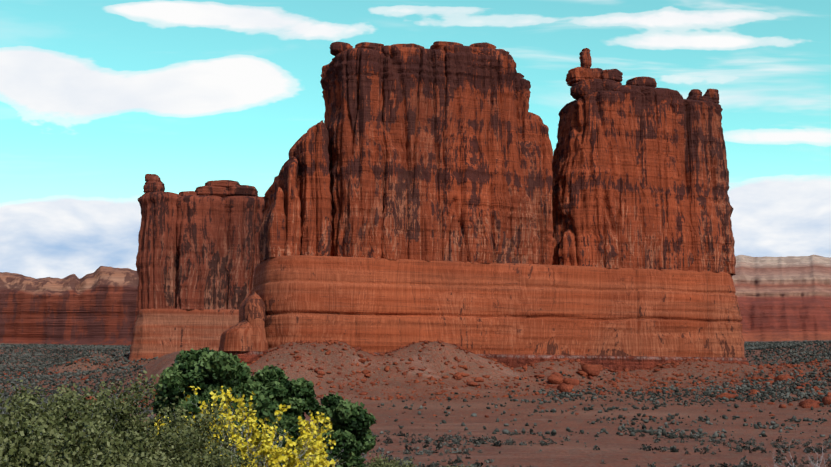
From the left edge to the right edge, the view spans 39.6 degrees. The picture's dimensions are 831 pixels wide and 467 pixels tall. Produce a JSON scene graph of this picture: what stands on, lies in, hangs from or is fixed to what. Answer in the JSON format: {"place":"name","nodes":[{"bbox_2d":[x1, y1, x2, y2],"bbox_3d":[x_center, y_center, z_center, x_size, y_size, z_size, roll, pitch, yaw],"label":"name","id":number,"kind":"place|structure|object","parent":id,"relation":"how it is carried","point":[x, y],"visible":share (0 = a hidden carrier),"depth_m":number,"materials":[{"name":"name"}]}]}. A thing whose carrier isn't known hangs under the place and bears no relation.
{"place":"outdoors","nodes":[
{"label":"outdoors","id":0,"kind":"place"},
{"bbox_2d":[0,340,830,466],"bbox_3d":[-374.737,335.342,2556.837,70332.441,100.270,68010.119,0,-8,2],"label":"terrain","id":1,"kind":"structure","parent":0,"point":[615,449],"depth_m":325.86,"materials":[{"name":"soil"}]},
{"bbox_2d":[0,266,138,345],"bbox_3d":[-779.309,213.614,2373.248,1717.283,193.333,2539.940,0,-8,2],"label":"canyon wall","id":2,"kind":"structure","parent":1,"relation":"on","point":[98,306],"depth_m":1167.16,"materials":[{"name":"red stone"}]},
{"bbox_2d":[0,370,472,466],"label":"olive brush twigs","id":3,"kind":"object","parent":1,"relation":"on","point":[116,436],"visible":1,"depth_m":16.69,"materials":[{"name":"green plant"}]},
{"bbox_2d":[147,386,344,466],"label":"yellow shrub branches","id":4,"kind":"object","parent":1,"relation":"on","point":[313,452],"visible":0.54,"depth_m":25.63,"materials":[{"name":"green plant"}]},
{"bbox_2d":[148,347,376,466],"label":"foliage","id":5,"kind":"object","parent":1,"relation":"on","point":[206,370],"visible":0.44,"depth_m":35.16,"materials":[{"name":"green plant"}]},
{"bbox_2d":[0,340,830,466],"bbox_3d":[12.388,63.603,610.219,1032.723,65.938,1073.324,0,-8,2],"label":"sagebrush flats","id":6,"kind":"structure","parent":1,"relation":"on","point":[699,434],"depth_m":384.14,"materials":[{"name":"plant"}]},
{"bbox_2d":[2,339,830,418],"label":"talus boulders","id":7,"kind":"object","parent":1,"relation":"on","point":[590,371],"visible":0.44,"depth_m":419.69,"materials":[{"name":"stone"}]},
{"bbox_2d":[225,351,748,371],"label":"rock ledge","id":8,"kind":"object","parent":1,"relation":"on","point":[619,363],"visible":0.06,"depth_m":460.91,"materials":[{"name":"brown stone"}]},
{"bbox_2d":[218,255,743,357],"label":"rock base","id":9,"kind":"object","parent":8,"relation":"on","point":[375,305],"visible":0.96,"depth_m":451.11,"materials":[{"name":"brown stone"}]},
{"bbox_2d":[258,41,735,275],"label":"organ upper towers","id":10,"kind":"structure","parent":9,"relation":"on","point":[440,151],"depth_m":464.92,"materials":[{"name":"brown stone"}]},
{"bbox_2d":[679,440,829,466],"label":"dead brush twigs","id":11,"kind":"object","parent":1,"relation":"on","point":[792,460],"visible":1,"depth_m":23.79,"materials":[{"name":"brown plant"}]},
{"bbox_2d":[732,255,830,340],"bbox_3d":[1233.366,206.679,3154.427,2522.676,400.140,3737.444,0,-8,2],"label":"canyon wall","id":12,"kind":"structure","parent":1,"relation":"on","point":[784,298],"depth_m":1454.53,"materials":[{"name":"red stone"}]},
{"bbox_2d":[0,0,830,278],"label":"sky","id":13,"kind":"structure","parent":0,"point":[97,97],"materials":[{"name":"blue"}]},
{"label":"tower base beds","id":14,"kind":"object","parent":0,"visible":0},
{"bbox_2d":[128,308,238,360],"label":"rock base","id":15,"kind":"object","parent":14,"relation":"on","point":[158,332],"visible":0.44,"depth_m":647.93,"materials":[{"name":"stone"}]},
{"bbox_2d":[136,174,264,309],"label":"tower","id":16,"kind":"structure","parent":15,"relation":"on","point":[198,248],"depth_m":659.42,"materials":[{"name":"stone"}]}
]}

